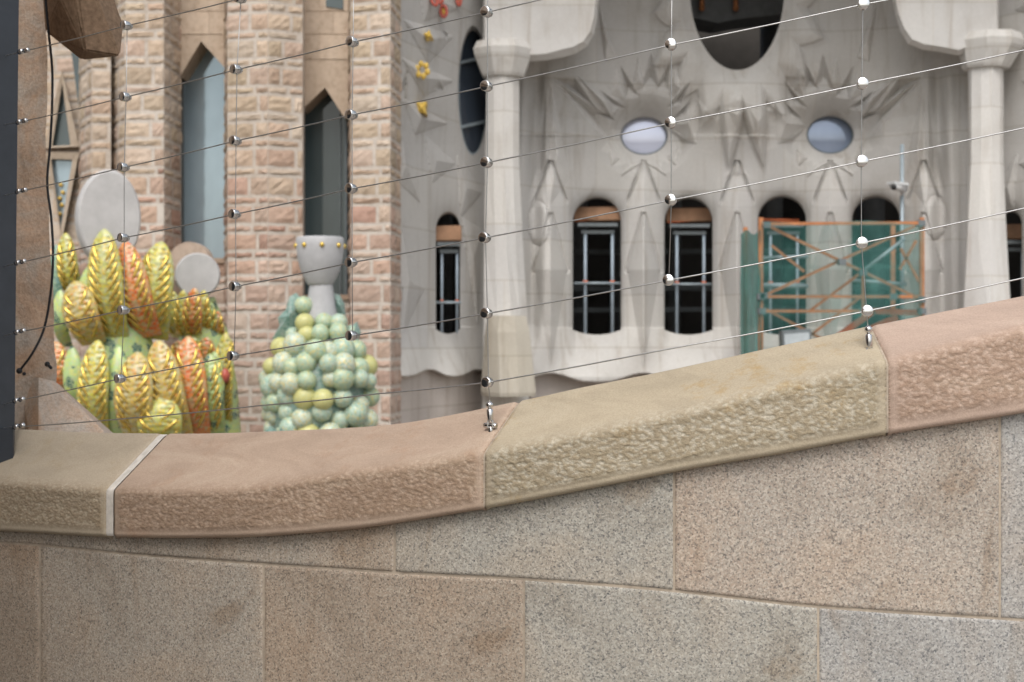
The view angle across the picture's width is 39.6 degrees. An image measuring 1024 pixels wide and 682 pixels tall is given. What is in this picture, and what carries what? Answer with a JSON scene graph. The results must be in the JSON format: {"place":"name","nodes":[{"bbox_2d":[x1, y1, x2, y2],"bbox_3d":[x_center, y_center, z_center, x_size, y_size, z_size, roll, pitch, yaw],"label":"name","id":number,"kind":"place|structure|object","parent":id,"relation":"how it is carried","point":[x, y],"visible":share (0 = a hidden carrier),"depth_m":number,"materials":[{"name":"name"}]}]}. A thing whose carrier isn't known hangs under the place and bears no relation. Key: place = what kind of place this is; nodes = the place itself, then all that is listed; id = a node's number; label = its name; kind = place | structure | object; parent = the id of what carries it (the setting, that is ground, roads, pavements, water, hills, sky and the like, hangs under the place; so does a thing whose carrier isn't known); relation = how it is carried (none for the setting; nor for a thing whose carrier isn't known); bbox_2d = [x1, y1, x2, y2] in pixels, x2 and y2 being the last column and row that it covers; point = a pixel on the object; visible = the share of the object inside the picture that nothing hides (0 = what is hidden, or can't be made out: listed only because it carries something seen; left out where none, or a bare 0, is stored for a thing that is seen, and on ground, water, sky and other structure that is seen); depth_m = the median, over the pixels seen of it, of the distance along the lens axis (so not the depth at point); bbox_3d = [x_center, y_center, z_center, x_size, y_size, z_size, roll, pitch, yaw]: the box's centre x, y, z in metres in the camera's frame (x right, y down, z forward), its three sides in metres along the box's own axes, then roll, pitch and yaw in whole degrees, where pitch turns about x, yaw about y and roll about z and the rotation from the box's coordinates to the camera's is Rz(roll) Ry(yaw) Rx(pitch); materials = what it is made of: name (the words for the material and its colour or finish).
{"place":"outdoors","nodes":[
{"label":"outdoors","id":0,"kind":"place"},
{"bbox_2d":[46,30,79,356],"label":"stone wing","id":1,"kind":"structure","parent":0,"point":[64,160],"depth_m":23.94,"materials":[{"name":"beige stone"}]},
{"bbox_2d":[46,70,78,147],"bbox_3d":[-7.568,-3.908,23.900,0.647,1.361,0.200,0,0,0],"label":"triangular window","id":2,"kind":"structure","parent":1,"relation":"in","point":[63,129],"depth_m":23.82,"materials":[{"name":"stone"}]},
{"bbox_2d":[46,152,78,236],"bbox_3d":[-7.552,-2.434,23.900,0.614,1.511,0.200,0,0,0],"label":"triangular window","id":3,"kind":"structure","parent":1,"relation":"in","point":[62,167],"depth_m":23.82,"materials":[{"name":"stone"}]},
{"label":"ground","id":4,"kind":"structure","parent":0,"visible":0},
{"bbox_2d":[15,0,121,432],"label":"stone pier","id":5,"kind":"structure","parent":4,"relation":"on","point":[70,19],"depth_m":4.73,"materials":[{"name":"brown stone"}]},
{"bbox_2d":[16,0,53,375],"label":"electric cable","id":6,"kind":"object","parent":5,"relation":"hanging from","point":[18,370],"visible":0.98,"depth_m":4.62,"materials":[{"name":"black rubber"}]},
{"bbox_2d":[44,361,51,368],"bbox_3d":[-1.513,0.080,4.649,0.018,0.026,0.048,0,0,-43],"label":"cable stub","id":7,"kind":"object","parent":5,"relation":"attached to","point":[47,364],"visible":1,"depth_m":4.65,"materials":[{"name":"black rubber"}]},
{"bbox_2d":[50,169,224,434],"bbox_3d":[-4.601,5.971,17.134,2.303,16.058,1.507,0,0,0],"label":"leaf pinnacle","id":8,"kind":"object","parent":4,"relation":"on","point":[96,288],"visible":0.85,"depth_m":16.85,"materials":[{"name":"yellow stone"}]},
{"bbox_2d":[169,242,240,432],"bbox_3d":[-4.048,6.340,18.551,1.052,15.320,1.299,0,0,0],"label":"leaf pinnacle","id":9,"kind":"object","parent":4,"relation":"on","point":[198,319],"visible":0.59,"depth_m":18.24,"materials":[{"name":"yellow stone"}]},
{"bbox_2d":[78,0,401,431],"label":"brick church front","id":10,"kind":"structure","parent":4,"relation":"on","point":[296,164],"depth_m":20.82,"materials":[{"name":"brick"}]},
{"bbox_2d":[181,50,224,257],"bbox_3d":[-4.766,-3.110,22.060,0.732,3.774,0.120,0,0,0],"label":"window","id":11,"kind":"structure","parent":10,"relation":"in","point":[202,103],"depth_m":22.07,"materials":[{"name":"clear glass"}]},
{"bbox_2d":[305,94,347,294],"bbox_3d":[-2.906,-2.415,22.060,0.711,3.518,0.120,0,0,0],"label":"window","id":12,"kind":"structure","parent":10,"relation":"in","point":[326,143],"depth_m":22.07,"materials":[{"name":"grey glass"}]},
{"bbox_2d":[326,0,342,8],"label":"upper window","id":13,"kind":"structure","parent":10,"relation":"in","point":[338,4],"depth_m":21.52,"materials":[{"name":"grey glass"}]},
{"bbox_2d":[258,236,379,431],"bbox_3d":[-2.272,6.388,16.720,1.440,15.224,1.344,0,0,0],"label":"fruit sculpture","id":14,"kind":"object","parent":4,"relation":"on","point":[339,368],"visible":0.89,"depth_m":16.37,"materials":[{"name":"green stone"}]},
{"bbox_2d":[401,0,1023,422],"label":"carved stone facade","id":15,"kind":"structure","parent":4,"relation":"on","point":[963,182],"depth_m":25.43,"materials":[{"name":"grey stone"}]},
{"bbox_2d":[436,225,461,332],"bbox_3d":[-1.063,-1.029,23.759,0.457,1.803,0.750,0,0,0],"label":"window frame","id":16,"kind":"object","parent":15,"relation":"on","point":[447,235],"visible":0.96,"depth_m":23.52,"materials":[{"name":"grey metal"}]},
{"bbox_2d":[458,31,485,154],"bbox_3d":[-0.672,-4.368,24.771,0.059,2.321,1.190,0,0,26],"label":"oval window","id":17,"kind":"structure","parent":15,"relation":"in","point":[471,104],"depth_m":24.76,"materials":[{"name":"black glass"}]},
{"bbox_2d":[573,207,620,333],"bbox_3d":[1.555,-1.292,26.065,0.877,2.338,0.750,0,0,0],"label":"window frame","id":18,"kind":"object","parent":15,"relation":"on","point":[582,212],"visible":0.92,"depth_m":25.82,"materials":[{"name":"grey metal"}]},
{"bbox_2d":[621,117,667,154],"bbox_3d":[2.447,-3.805,26.400,0.902,0.736,0.100,0,0,0],"label":"round window","id":19,"kind":"structure","parent":15,"relation":"in","point":[648,141],"depth_m":26.39,"materials":[{"name":"white glass"}]},
{"bbox_2d":[664,208,711,333],"bbox_3d":[3.285,-1.304,26.518,0.924,2.359,0.750,0,0,0],"label":"window frame","id":20,"kind":"object","parent":15,"relation":"on","point":[688,215],"visible":0.83,"depth_m":26.29,"materials":[{"name":"grey metal"}]},
{"bbox_2d":[763,218,804,333],"bbox_3d":[4.978,-1.208,26.398,0.853,2.165,0.450,0,0,0],"label":"window frame","id":21,"kind":"object","parent":15,"relation":"on","point":[771,233],"visible":0.56,"depth_m":26.30,"materials":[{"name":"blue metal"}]},
{"bbox_2d":[779,328,810,345],"bbox_3d":[4.628,0.103,23.190,0.505,0.612,0.320,0,0,0],"label":"floodlight","id":22,"kind":"object","parent":15,"relation":"attached to","point":[791,336],"visible":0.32,"depth_m":23.03,"materials":[{"name":"white glass"}]},
{"bbox_2d":[807,117,853,153],"bbox_3d":[5.895,-3.823,26.400,0.902,0.736,0.100,0,0,0],"label":"round window","id":23,"kind":"structure","parent":15,"relation":"in","point":[827,135],"depth_m":26.39,"materials":[{"name":"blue glass"}]},
{"bbox_2d":[1006,224,1021,295],"bbox_3d":[8.921,-1.345,25.266,0.566,1.468,0.750,0,0,0],"label":"window","id":24,"kind":"structure","parent":15,"relation":"on","point":[1013,231],"depth_m":25.24,"materials":[{"name":"grey metal"}]},
{"bbox_2d":[743,217,926,350],"bbox_3d":[5.481,5.976,24.073,2.962,16.048,1.126,0,0,0],"label":"scaffold","id":25,"kind":"object","parent":4,"relation":"on","point":[893,296],"visible":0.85,"depth_m":23.65,"materials":[{"name":"brown metal"}]},
{"bbox_2d":[740,221,914,354],"bbox_3d":[5.181,-0.730,23.565,3.087,2.517,1.090,0,0,22],"label":"debris netting","id":26,"kind":"object","parent":25,"relation":"on","point":[750,289],"visible":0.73,"depth_m":24.06,"materials":[{"name":"green fabric"}]},
{"bbox_2d":[887,144,908,319],"bbox_3d":[6.629,-1.318,24.429,0.439,4.170,0.250,0,0,-29],"label":"security camera","id":27,"kind":"object","parent":25,"relation":"attached to","point":[901,186],"visible":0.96,"depth_m":24.57,"materials":[{"name":"white plastic"}]},
{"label":"walkway","id":28,"kind":"structure","parent":0,"visible":0},
{"bbox_2d":[0,296,1023,681],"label":"stone parapet","id":29,"kind":"structure","parent":28,"relation":"on","point":[844,506],"depth_m":3.16,"materials":[{"name":"grey stone"}]},
{"bbox_2d":[0,0,18,462],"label":"steel post","id":30,"kind":"object","parent":29,"relation":"on","point":[9,22],"visible":1,"depth_m":4.09,"materials":[{"name":"grey metal"}]},
{"bbox_2d":[3,0,1023,431],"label":"cable net","id":31,"kind":"object","parent":30,"relation":"attached to","point":[671,122],"visible":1,"depth_m":3.31,"materials":[{"name":"metal"}]}
]}

